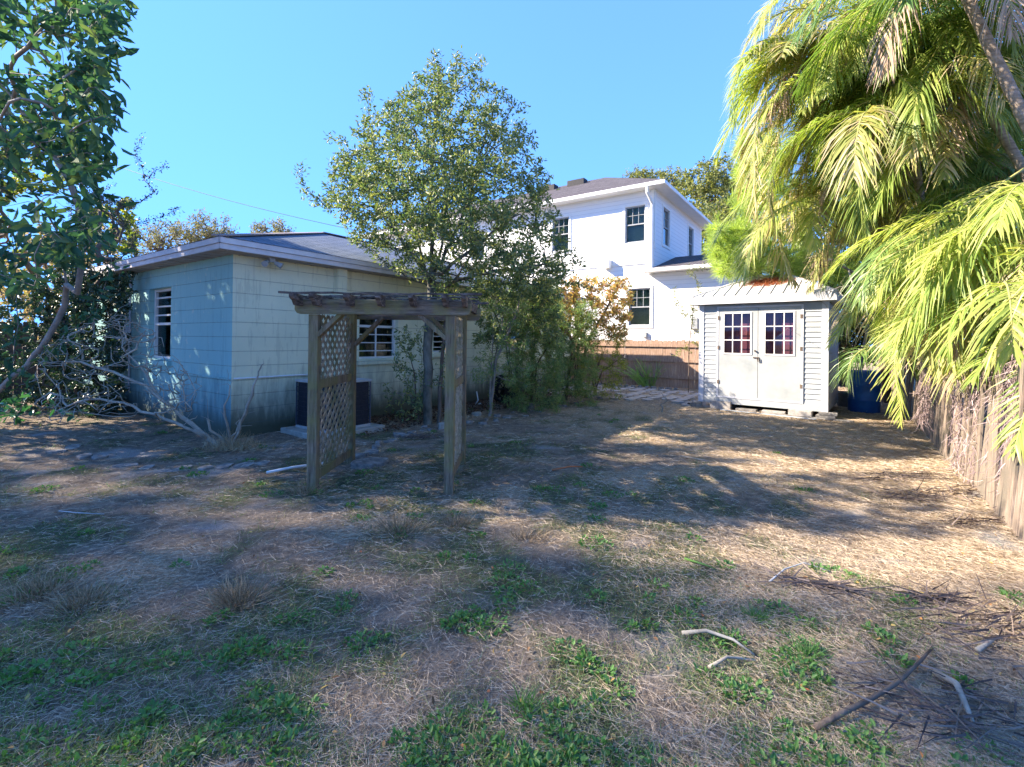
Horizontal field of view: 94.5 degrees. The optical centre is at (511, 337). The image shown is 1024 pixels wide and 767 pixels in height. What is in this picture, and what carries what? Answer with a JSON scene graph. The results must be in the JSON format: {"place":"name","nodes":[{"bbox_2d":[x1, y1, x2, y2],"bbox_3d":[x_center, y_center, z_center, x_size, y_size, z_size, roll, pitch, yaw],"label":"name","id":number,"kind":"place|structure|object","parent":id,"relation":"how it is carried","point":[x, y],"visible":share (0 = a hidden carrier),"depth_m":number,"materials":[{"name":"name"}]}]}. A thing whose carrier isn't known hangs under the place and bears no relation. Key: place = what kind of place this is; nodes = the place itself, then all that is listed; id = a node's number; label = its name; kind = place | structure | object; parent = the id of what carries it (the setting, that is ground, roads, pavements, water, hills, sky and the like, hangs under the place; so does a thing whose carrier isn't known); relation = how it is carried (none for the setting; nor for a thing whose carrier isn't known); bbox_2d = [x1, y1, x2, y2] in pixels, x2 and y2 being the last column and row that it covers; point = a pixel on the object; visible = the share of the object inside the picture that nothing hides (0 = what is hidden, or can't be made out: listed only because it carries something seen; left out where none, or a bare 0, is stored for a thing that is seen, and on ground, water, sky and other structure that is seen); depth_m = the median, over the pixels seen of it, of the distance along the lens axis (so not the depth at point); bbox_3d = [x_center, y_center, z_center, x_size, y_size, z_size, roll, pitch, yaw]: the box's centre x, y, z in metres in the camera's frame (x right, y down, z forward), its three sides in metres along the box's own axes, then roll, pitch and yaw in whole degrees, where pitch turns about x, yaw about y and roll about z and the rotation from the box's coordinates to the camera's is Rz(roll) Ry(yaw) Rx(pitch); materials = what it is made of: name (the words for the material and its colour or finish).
{"place":"outdoors","nodes":[
{"label":"outdoors","id":0,"kind":"place"},
{"bbox_2d":[118,166,492,254],"bbox_3d":[-17.870,-9.151,24.847,37.100,11.678,0.022,1,0,21],"label":"power line","id":1,"kind":"object","parent":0,"point":[260,208],"visible":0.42,"depth_m":22.67,"materials":[{"name":"black rubber"}]},
{"bbox_2d":[0,346,1023,766],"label":"ground","id":2,"kind":"structure","parent":0,"point":[134,422],"depth_m":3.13,"materials":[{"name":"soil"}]},
{"bbox_2d":[0,293,37,412],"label":"hedge shrub","id":3,"kind":"object","parent":2,"relation":"on","point":[5,395],"visible":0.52,"depth_m":8.84,"materials":[{"name":"green plant"}]},
{"bbox_2d":[0,63,55,247],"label":"shade tree","id":4,"kind":"object","parent":2,"relation":"on","point":[9,194],"visible":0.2,"depth_m":8.54,"materials":[{"name":"green plant"}]},
{"bbox_2d":[0,322,73,395],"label":"picket fence","id":5,"kind":"object","parent":2,"relation":"on","point":[20,382],"visible":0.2,"depth_m":11.01,"materials":[{"name":"white wood"}]},
{"bbox_2d":[0,391,91,424],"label":"broadleaf plant","id":6,"kind":"object","parent":2,"relation":"on","point":[18,410],"visible":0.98,"depth_m":7.56,"materials":[{"name":"green plant"}]},
{"bbox_2d":[0,232,95,337],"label":"sunlit tree","id":7,"kind":"object","parent":2,"relation":"on","point":[29,241],"visible":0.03,"depth_m":18.00,"materials":[{"name":"green plant"}]},
{"bbox_2d":[23,262,87,410],"bbox_3d":[-8.958,0.003,9.327,2.426,3.328,0.966,0,0,43],"label":"hedge shrub","id":8,"kind":"object","parent":2,"relation":"on","point":[48,314],"visible":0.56,"depth_m":8.98,"materials":[{"name":"green plant"}]},
{"bbox_2d":[0,224,122,342],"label":"sunlit tree","id":9,"kind":"object","parent":2,"relation":"on","point":[26,292],"visible":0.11,"depth_m":14.35,"materials":[{"name":"green plant"}]},
{"bbox_2d":[0,558,127,616],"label":"grass tuft","id":10,"kind":"object","parent":2,"relation":"on","point":[33,591],"visible":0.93,"depth_m":2.61,"materials":[{"name":"plant"}]},
{"bbox_2d":[0,0,139,392],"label":"broadleaf tree","id":11,"kind":"object","parent":2,"relation":"on","point":[85,81],"visible":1,"depth_m":4.67,"materials":[{"name":"green plant"}]},
{"bbox_2d":[0,115,140,313],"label":"sunlit tree","id":12,"kind":"object","parent":2,"relation":"on","point":[130,217],"visible":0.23,"depth_m":11.16,"materials":[{"name":"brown plant"}]},
{"bbox_2d":[27,573,132,626],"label":"grass tuft","id":13,"kind":"object","parent":2,"relation":"on","point":[82,598],"visible":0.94,"depth_m":2.52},
{"bbox_2d":[64,260,137,417],"bbox_3d":[-7.553,0.062,8.726,2.407,3.091,1.005,0,0,45],"label":"hedge shrub","id":14,"kind":"object","parent":2,"relation":"on","point":[121,291],"visible":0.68,"depth_m":8.39,"materials":[{"name":"green plant"}]},
{"bbox_2d":[19,304,219,444],"bbox_3d":[-5.253,0.495,6.145,3.170,1.911,1.504,1,0,0],"label":"dead shrub","id":15,"kind":"object","parent":2,"relation":"on","point":[196,429],"visible":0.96,"depth_m":6.12,"materials":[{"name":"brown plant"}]},
{"bbox_2d":[66,133,184,406],"bbox_3d":[-7.560,-1.165,8.865,3.012,5.154,1.106,0,0,27],"label":"spray shrub","id":16,"kind":"object","parent":2,"relation":"on","point":[107,258],"visible":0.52,"depth_m":8.63,"materials":[{"name":"green plant"}]},
{"bbox_2d":[121,218,201,255],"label":"background tree","id":17,"kind":"object","parent":2,"relation":"on","point":[158,241],"visible":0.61,"depth_m":27.60,"materials":[{"name":"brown plant"}]},
{"bbox_2d":[174,207,239,244],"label":"background tree","id":18,"kind":"object","parent":2,"relation":"on","point":[204,233],"visible":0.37,"depth_m":29.47,"materials":[{"name":"green plant"}]},
{"bbox_2d":[153,571,297,628],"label":"grass tuft","id":19,"kind":"object","parent":2,"relation":"on","point":[237,598],"visible":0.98,"depth_m":2.60,"materials":[{"name":"plant"}]},
{"bbox_2d":[193,429,267,452],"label":"dry grass tuft","id":20,"kind":"object","parent":2,"relation":"on","point":[224,445],"visible":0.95,"depth_m":6.10,"materials":[{"name":"plant"}]},
{"bbox_2d":[202,361,263,447],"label":"dead shrub","id":21,"kind":"object","parent":2,"relation":"on","point":[238,430],"visible":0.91,"depth_m":6.05,"materials":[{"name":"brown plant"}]},
{"bbox_2d":[250,216,295,232],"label":"background tree","id":22,"kind":"object","parent":2,"relation":"on","point":[278,227],"visible":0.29,"depth_m":29.71,"materials":[{"name":"green plant"}]},
{"bbox_2d":[267,481,334,497],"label":"grass tuft","id":23,"kind":"object","parent":2,"relation":"on","point":[302,490],"visible":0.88,"depth_m":4.42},
{"bbox_2d":[266,461,344,473],"bbox_3d":[-2.278,1.419,5.253,0.830,0.032,0.089,1,0,-41],"label":"plastic pipe","id":24,"kind":"object","parent":2,"relation":"on","point":[286,468],"visible":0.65,"depth_m":5.13,"materials":[{"name":"white plastic"}]},
{"bbox_2d":[61,195,585,438],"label":"block house","id":25,"kind":"structure","parent":2,"relation":"on","point":[212,310],"depth_m":7.55,"materials":[{"name":"paint"}]},
{"bbox_2d":[142,288,171,365],"bbox_3d":[-6.085,-0.196,8.231,1.080,1.320,0.210,0,0,35],"label":"window","id":26,"kind":"structure","parent":25,"relation":"in","point":[168,362],"depth_m":8.45,"materials":[{"name":"plastic"}]},
{"bbox_2d":[356,295,402,364],"bbox_3d":[-2.693,-0.208,8.989,0.690,1.410,1.020,0,0,35],"label":"window","id":27,"kind":"structure","parent":25,"relation":"in","point":[374,347],"depth_m":9.00,"materials":[{"name":"plastic"}]},
{"bbox_2d":[280,422,384,440],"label":"concrete slab","id":28,"kind":"structure","parent":2,"relation":"on","point":[301,432],"depth_m":7.08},
{"bbox_2d":[295,376,371,431],"bbox_3d":[-2.740,0.980,7.286,0.796,0.775,0.796,0,0,35],"label":"air conditioner","id":29,"kind":"object","parent":28,"relation":"on","point":[363,398],"visible":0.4,"depth_m":7.19,"materials":[{"name":"paint"}]},
{"bbox_2d":[350,457,388,468],"bbox_3d":[-1.621,1.456,5.447,0.467,0.090,0.306,5,-1,-37],"label":"stepping stone","id":30,"kind":"object","parent":2,"relation":"on","point":[369,462],"visible":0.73,"depth_m":5.36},
{"bbox_2d":[278,291,488,494],"bbox_3d":[-1.222,0.597,5.036,1.884,2.030,1.570,1,0,0],"label":"garden arbor","id":31,"kind":"object","parent":2,"relation":"on","point":[350,309],"visible":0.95,"depth_m":4.54,"materials":[{"name":"brown wood"}]},
{"bbox_2d":[343,508,453,542],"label":"grass tuft","id":32,"kind":"object","parent":2,"relation":"on","point":[394,527],"visible":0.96,"depth_m":3.58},
{"bbox_2d":[383,325,444,422],"bbox_3d":[-1.712,0.603,8.081,1.144,1.782,1.002,1,0,-33],"label":"sapling","id":33,"kind":"object","parent":2,"relation":"on","point":[411,356],"visible":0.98,"depth_m":7.94,"materials":[{"name":"green plant"}]},
{"bbox_2d":[402,430,443,438],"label":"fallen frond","id":34,"kind":"object","parent":2,"relation":"on","point":[421,436],"visible":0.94,"depth_m":6.93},
{"bbox_2d":[422,262,451,423],"bbox_3d":[-1.215,0.025,8.213,0.774,2.914,0.767,1,0,0],"label":"sapling","id":35,"kind":"object","parent":2,"relation":"on","point":[440,388],"visible":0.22,"depth_m":8.12,"materials":[{"name":"green plant"}]},
{"bbox_2d":[291,45,593,424],"bbox_3d":[-1.189,-1.720,8.283,4.467,6.507,3.708,0,0,38],"label":"oak tree","id":36,"kind":"object","parent":2,"relation":"on","point":[428,217],"visible":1,"depth_m":7.63,"materials":[{"name":"green plant"}]},
{"bbox_2d":[294,386,592,434],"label":"leaf litter","id":37,"kind":"object","parent":2,"relation":"on","point":[483,406],"visible":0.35,"depth_m":8.94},
{"bbox_2d":[429,509,486,531],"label":"grass tuft","id":38,"kind":"object","parent":2,"relation":"on","point":[455,520],"visible":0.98,"depth_m":3.75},
{"bbox_2d":[467,284,534,415],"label":"leafy shrub","id":39,"kind":"object","parent":2,"relation":"on","point":[493,367],"visible":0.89,"depth_m":8.64,"materials":[{"name":"green plant"}]},
{"bbox_2d":[491,374,518,402],"bbox_3d":[-0.170,1.185,10.932,0.655,0.655,0.296,1,0,-20],"label":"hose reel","id":40,"kind":"object","parent":2,"relation":"on","point":[504,392],"visible":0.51,"depth_m":10.81,"materials":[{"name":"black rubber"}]},
{"bbox_2d":[2,392,1016,766],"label":"fallen leaves","id":41,"kind":"object","parent":2,"relation":"on","point":[506,754],"visible":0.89,"depth_m":2.11,"materials":[{"name":"brown plant"}]},
{"bbox_2d":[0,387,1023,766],"bbox_3d":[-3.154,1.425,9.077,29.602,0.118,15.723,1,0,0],"label":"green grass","id":42,"kind":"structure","parent":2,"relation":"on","point":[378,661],"depth_m":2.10,"materials":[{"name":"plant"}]},
{"bbox_2d":[0,408,1023,766],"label":"green weeds","id":43,"kind":"object","parent":2,"relation":"on","point":[416,756],"visible":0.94,"depth_m":1.88,"materials":[{"name":"green plant"}]},
{"bbox_2d":[470,255,568,397],"bbox_3d":[0.093,-0.082,9.757,1.922,3.189,2.464,1,0,0],"label":"leafy shrub","id":44,"kind":"object","parent":2,"relation":"on","point":[540,325],"visible":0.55,"depth_m":9.00,"materials":[{"name":"green plant"}]},
{"bbox_2d":[494,681,556,728],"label":"grass tuft","id":45,"kind":"object","parent":2,"relation":"on","point":[521,705],"visible":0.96,"depth_m":1.90,"materials":[{"name":"green plant"}]},
{"bbox_2d":[498,524,565,545],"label":"grass tuft","id":46,"kind":"object","parent":2,"relation":"on","point":[531,535],"visible":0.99,"depth_m":3.50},
{"bbox_2d":[500,281,567,413],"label":"leafy shrub","id":47,"kind":"object","parent":2,"relation":"on","point":[532,357],"visible":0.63,"depth_m":9.73,"materials":[{"name":"green plant"}]},
{"bbox_2d":[361,177,757,351],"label":"white house","id":48,"kind":"structure","parent":2,"relation":"on","point":[645,234],"depth_m":18.31,"materials":[{"name":"paint"}]},
{"bbox_2d":[550,214,570,253],"bbox_3d":[2.202,-4.310,20.030,0.980,1.580,0.645,0,0,35],"label":"window","id":49,"kind":"structure","parent":48,"relation":"in","point":[564,222],"depth_m":19.83,"materials":[{"name":"paint"}]},
{"bbox_2d":[622,201,647,245],"bbox_3d":[4.833,-4.290,18.191,0.980,1.580,0.645,0,0,35],"label":"window","id":50,"kind":"structure","parent":48,"relation":"in","point":[637,216],"depth_m":18.03,"materials":[{"name":"paint"}]},
{"bbox_2d":[626,285,652,327],"bbox_3d":[4.965,-1.149,18.057,1.030,1.600,0.645,0,0,35],"label":"window","id":51,"kind":"structure","parent":48,"relation":"in","point":[643,308],"depth_m":17.86,"materials":[{"name":"paint"}]},
{"bbox_2d":[662,203,670,249],"bbox_3d":[6.039,-4.344,18.724,0.165,1.640,1.050,0,0,35],"label":"window","id":52,"kind":"structure","parent":48,"relation":"in","point":[664,211],"depth_m":18.93,"materials":[{"name":"paint"}]},
{"bbox_2d":[687,223,693,255],"bbox_3d":[8.130,-4.304,21.715,0.165,1.640,1.050,0,0,35],"label":"window","id":53,"kind":"structure","parent":48,"relation":"in","point":[689,226],"depth_m":21.98,"materials":[{"name":"paint"}]},
{"bbox_2d":[540,297,600,407],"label":"leafy shrub","id":54,"kind":"object","parent":2,"relation":"on","point":[570,363],"visible":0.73,"depth_m":10.74,"materials":[{"name":"green plant"}]},
{"bbox_2d":[532,273,635,394],"bbox_3d":[1.736,-0.008,11.726,2.622,3.152,1.795,1,0,0],"label":"autumn shrub","id":55,"kind":"object","parent":2,"relation":"on","point":[615,310],"visible":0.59,"depth_m":11.34,"materials":[{"name":"brown plant"}]},
{"bbox_2d":[576,328,629,399],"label":"leafy shrub","id":56,"kind":"object","parent":2,"relation":"on","point":[617,376],"visible":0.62,"depth_m":11.95,"materials":[{"name":"green plant"}]},
{"bbox_2d":[571,339,698,389],"bbox_3d":[2.978,0.810,16.404,12.677,1.519,0.074,0,0,35],"label":"picket fence","id":57,"kind":"object","parent":2,"relation":"on","point":[648,352],"visible":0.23,"depth_m":15.21,"materials":[{"name":"brown wood"}]},
{"bbox_2d":[622,164,659,178],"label":"background tree","id":58,"kind":"object","parent":2,"relation":"on","point":[637,173],"visible":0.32,"depth_m":41.44,"materials":[{"name":"green plant"}]},
{"bbox_2d":[617,358,670,386],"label":"strap leaf plant","id":59,"kind":"object","parent":2,"relation":"on","point":[643,382],"visible":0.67,"depth_m":15.29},
{"bbox_2d":[656,164,687,191],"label":"background tree","id":60,"kind":"object","parent":2,"relation":"on","point":[672,180],"visible":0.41,"depth_m":39.53,"materials":[{"name":"green plant"}]},
{"bbox_2d":[673,151,757,221],"bbox_3d":[14.749,-5.660,34.117,6.666,14.914,5.403,1,0,0],"label":"background tree","id":61,"kind":"object","parent":2,"relation":"on","point":[709,189],"visible":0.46,"depth_m":33.22,"materials":[{"name":"green plant"}]},
{"bbox_2d":[681,629,754,655],"bbox_3d":[1.000,1.467,2.310,0.328,0.043,0.058,1,0,26],"label":"stick","id":62,"kind":"object","parent":2,"relation":"on","point":[690,632],"visible":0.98,"depth_m":2.33,"materials":[{"name":"wood"}]},
{"bbox_2d":[710,400,731,409],"bbox_3d":[4.577,1.486,10.374,0.420,0.200,0.200,0,0,36],"label":"concrete block","id":63,"kind":"object","parent":2,"relation":"on","point":[716,404],"depth_m":10.29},
{"bbox_2d":[698,193,759,254],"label":"background tree","id":64,"kind":"object","parent":2,"relation":"on","point":[723,215],"visible":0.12,"depth_m":26.49,"materials":[{"name":"green plant"}]},
{"bbox_2d":[708,655,755,668],"bbox_3d":[1.000,1.473,2.163,0.247,0.036,0.030,1,0,-14],"label":"stick","id":65,"kind":"object","parent":2,"relation":"on","point":[719,661],"visible":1,"depth_m":2.16,"materials":[{"name":"wood"}]},
{"bbox_2d":[730,601,783,628],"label":"grass tuft","id":66,"kind":"object","parent":2,"relation":"on","point":[761,616],"visible":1,"depth_m":2.53,"materials":[{"name":"green plant"}]},
{"bbox_2d":[720,409,816,419],"bbox_3d":[5.122,1.547,9.567,1.750,0.022,0.045,0,0,41],"label":"timber plank","id":67,"kind":"object","parent":2,"relation":"on","point":[769,414],"visible":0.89,"depth_m":9.48,"materials":[{"name":"wood"}]},
{"bbox_2d":[691,274,847,411],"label":"garden shed","id":68,"kind":"structure","parent":2,"relation":"on","point":[749,355],"depth_m":9.89,"materials":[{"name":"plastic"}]},
{"bbox_2d":[717,307,757,397],"bbox_3d":[4.894,0.315,10.255,0.800,1.912,0.196,0,0,39],"label":"door","id":69,"kind":"structure","parent":68,"relation":"in","point":[738,327],"depth_m":10.24,"materials":[{"name":"paint"}]},
{"bbox_2d":[735,276,801,288],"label":"needle litter","id":70,"kind":"object","parent":68,"relation":"on","point":[768,281],"visible":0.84,"depth_m":10.35,"materials":[{"name":"orange plant"}]},
{"bbox_2d":[758,306,802,401],"bbox_3d":[5.526,0.320,9.750,0.802,1.912,0.196,0,0,39],"label":"door","id":71,"kind":"structure","parent":68,"relation":"in","point":[779,364],"depth_m":9.74,"materials":[{"name":"paint"}]},
{"bbox_2d":[697,118,891,402],"bbox_3d":[6.851,-2.030,11.179,5.217,7.251,2.240,1,0,0],"label":"pine tree","id":72,"kind":"object","parent":2,"relation":"on","point":[719,252],"visible":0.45,"depth_m":10.71,"materials":[{"name":"green plant"}]},
{"bbox_2d":[788,409,812,416],"bbox_3d":[5.700,1.524,9.361,0.400,0.180,0.190,0,0,40],"label":"concrete block","id":73,"kind":"object","parent":2,"relation":"on","point":[799,412],"depth_m":9.30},
{"bbox_2d":[769,413,853,421],"bbox_3d":[5.770,1.549,9.177,1.400,0.030,0.070,0,0,37],"label":"timber plank","id":74,"kind":"object","parent":2,"relation":"on","point":[816,417],"visible":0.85,"depth_m":9.05,"materials":[{"name":"wood"}]},
{"bbox_2d":[781,622,847,666],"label":"grass tuft","id":75,"kind":"object","parent":2,"relation":"on","point":[803,651],"visible":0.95,"depth_m":2.22,"materials":[{"name":"green plant"}]},
{"bbox_2d":[742,549,912,608],"bbox_3d":[1.836,1.427,2.806,0.873,0.126,0.402,0,0,29],"label":"fallen frond","id":76,"kind":"object","parent":2,"relation":"on","point":[817,584],"visible":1,"depth_m":2.81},
{"bbox_2d":[837,391,847,406],"bbox_3d":[7.723,1.425,10.993,0.400,0.340,0.400,1,0,0],"label":"plant pot","id":77,"kind":"object","parent":2,"relation":"on","point":[842,399],"visible":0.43,"depth_m":10.88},
{"bbox_2d":[709,64,988,396],"bbox_3d":[5.864,-1.414,8.451,4.665,6.011,4.118,1,0,17],"label":"palm tree","id":78,"kind":"object","parent":2,"relation":"on","point":[803,202],"visible":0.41,"depth_m":7.77,"materials":[{"name":"plant"}]},
{"bbox_2d":[711,0,992,420],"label":"palm tree","id":79,"kind":"object","parent":2,"relation":"on","point":[773,46],"visible":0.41,"depth_m":7.47,"materials":[{"name":"plant"}]},
{"bbox_2d":[847,370,880,412],"bbox_3d":[7.537,1.149,10.145,0.590,0.880,0.590,1,0,0],"label":"plastic drum","id":80,"kind":"object","parent":2,"relation":"on","point":[865,398],"visible":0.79,"depth_m":9.91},
{"bbox_2d":[812,647,933,731],"bbox_3d":[1.575,1.466,1.995,0.961,0.053,0.060,1,0,-28],"label":"stick","id":81,"kind":"object","parent":2,"relation":"on","point":[838,715],"visible":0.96,"depth_m":1.89,"materials":[{"name":"wood"}]},
{"bbox_2d":[753,0,1023,434],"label":"palm tree","id":82,"kind":"object","parent":2,"relation":"on","point":[875,110],"visible":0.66,"depth_m":6.01,"materials":[{"name":"plant"}]},
{"bbox_2d":[827,467,958,486],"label":"fallen frond","id":83,"kind":"object","parent":2,"relation":"on","point":[927,474],"visible":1,"depth_m":5.12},
{"bbox_2d":[782,0,1023,312],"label":"palm tree","id":84,"kind":"object","parent":2,"relation":"on","point":[888,58],"visible":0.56,"depth_m":5.64,"materials":[{"name":"plant"}]},
{"bbox_2d":[818,182,1023,480],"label":"palm tree","id":85,"kind":"object","parent":2,"relation":"on","point":[968,285],"visible":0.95,"depth_m":4.80,"materials":[{"name":"plant"}]},
{"bbox_2d":[821,98,1023,416],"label":"palm tree","id":86,"kind":"object","parent":2,"relation":"on","point":[943,193],"visible":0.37,"depth_m":6.69,"materials":[{"name":"plant"}]},
{"bbox_2d":[860,477,985,515],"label":"fallen frond","id":87,"kind":"object","parent":2,"relation":"on","point":[966,490],"visible":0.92,"depth_m":4.51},
{"bbox_2d":[825,637,1023,766],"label":"fallen frond","id":88,"kind":"object","parent":2,"relation":"on","point":[957,719],"visible":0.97,"depth_m":1.85,"materials":[{"name":"plant"}]},
{"bbox_2d":[865,572,1010,622],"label":"fallen frond","id":89,"kind":"object","parent":2,"relation":"on","point":[944,596],"visible":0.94,"depth_m":2.65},
{"bbox_2d":[932,669,974,722],"bbox_3d":[1.831,1.461,1.942,0.062,0.044,0.287,1,0,18],"label":"stick","id":90,"kind":"object","parent":2,"relation":"on","point":[956,684],"visible":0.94,"depth_m":1.96,"materials":[{"name":"wood"}]},
{"bbox_2d":[885,590,1023,666],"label":"fallen frond","id":91,"kind":"object","parent":2,"relation":"on","point":[1010,613],"visible":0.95,"depth_m":2.38,"materials":[{"name":"plant"}]},
{"bbox_2d":[891,351,1023,543],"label":"picket fence","id":92,"kind":"object","parent":2,"relation":"on","point":[1007,501],"visible":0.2,"depth_m":4.67,"materials":[{"name":"brown wood"}]},
{"bbox_2d":[911,367,944,433],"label":"dead flower stalk","id":93,"kind":"object","parent":92,"relation":"hanging from","point":[925,399],"visible":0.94,"depth_m":6.18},
{"bbox_2d":[939,366,969,474],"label":"dead flower stalk","id":94,"kind":"object","parent":92,"relation":"hanging from","point":[957,381],"visible":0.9,"depth_m":5.20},
{"bbox_2d":[949,365,989,485],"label":"dead flower stalk","id":95,"kind":"object","parent":92,"relation":"hanging from","point":[973,408],"visible":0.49,"depth_m":4.81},
{"bbox_2d":[968,356,1013,483],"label":"dead flower stalk","id":96,"kind":"object","parent":92,"relation":"hanging from","point":[985,457],"visible":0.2,"depth_m":4.44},
{"bbox_2d":[965,333,1023,507],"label":"dead flower stalk","id":97,"kind":"object","parent":92,"relation":"hanging from","point":[993,414],"visible":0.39,"depth_m":4.07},
{"bbox_2d":[981,355,1023,456],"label":"dead flower stalk","id":98,"kind":"object","parent":92,"relation":"hanging from","point":[1010,395],"visible":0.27,"depth_m":3.94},
{"bbox_2d":[922,502,1004,535],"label":"fallen frond","id":99,"kind":"object","parent":2,"relation":"on","point":[968,519],"visible":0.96,"depth_m":3.83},
{"bbox_2d":[975,635,998,652],"bbox_3d":[2.282,1.466,2.267,0.215,0.026,0.023,1,0,-24],"label":"stick","id":100,"kind":"object","parent":2,"relation":"on","point":[980,648],"visible":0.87,"depth_m":2.24,"materials":[{"name":"wood"}]},
{"bbox_2d":[0,0,1023,345],"label":"sky","id":101,"kind":"structure","parent":0,"point":[233,95],"materials":[{"name":"blue"}]},
{"bbox_2d":[536,384,736,406],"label":"path","id":102,"kind":"structure","parent":0,"point":[635,395],"depth_m":12.54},
{"bbox_2d":[671,263,705,391],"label":"wispy shrub","id":103,"kind":"object","parent":102,"relation":"on","point":[692,315],"visible":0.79,"depth_m":13.40,"materials":[{"name":"green plant"}]},
{"bbox_2d":[779,251,870,369],"bbox_3d":[6.668,-0.263,9.937,3.160,3.693,0.959,1,0,-30],"label":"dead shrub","id":104,"kind":"object","parent":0,"point":[850,271],"visible":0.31,"depth_m":10.25,"materials":[{"name":"brown plant"}]},
{"bbox_2d":[816,251,888,385],"bbox_3d":[11.597,-0.676,16.503,5.250,4.694,4.241,1,0,0],"label":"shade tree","id":105,"kind":"object","parent":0,"point":[844,346],"visible":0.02,"depth_m":15.89,"materials":[{"name":"green plant"}]},
{"bbox_2d":[808,190,925,379],"bbox_3d":[11.947,-2.186,14.977,6.205,7.708,4.883,1,0,0],"label":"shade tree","id":106,"kind":"object","parent":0,"point":[844,294],"visible":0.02,"depth_m":14.63,"materials":[{"name":"green plant"}]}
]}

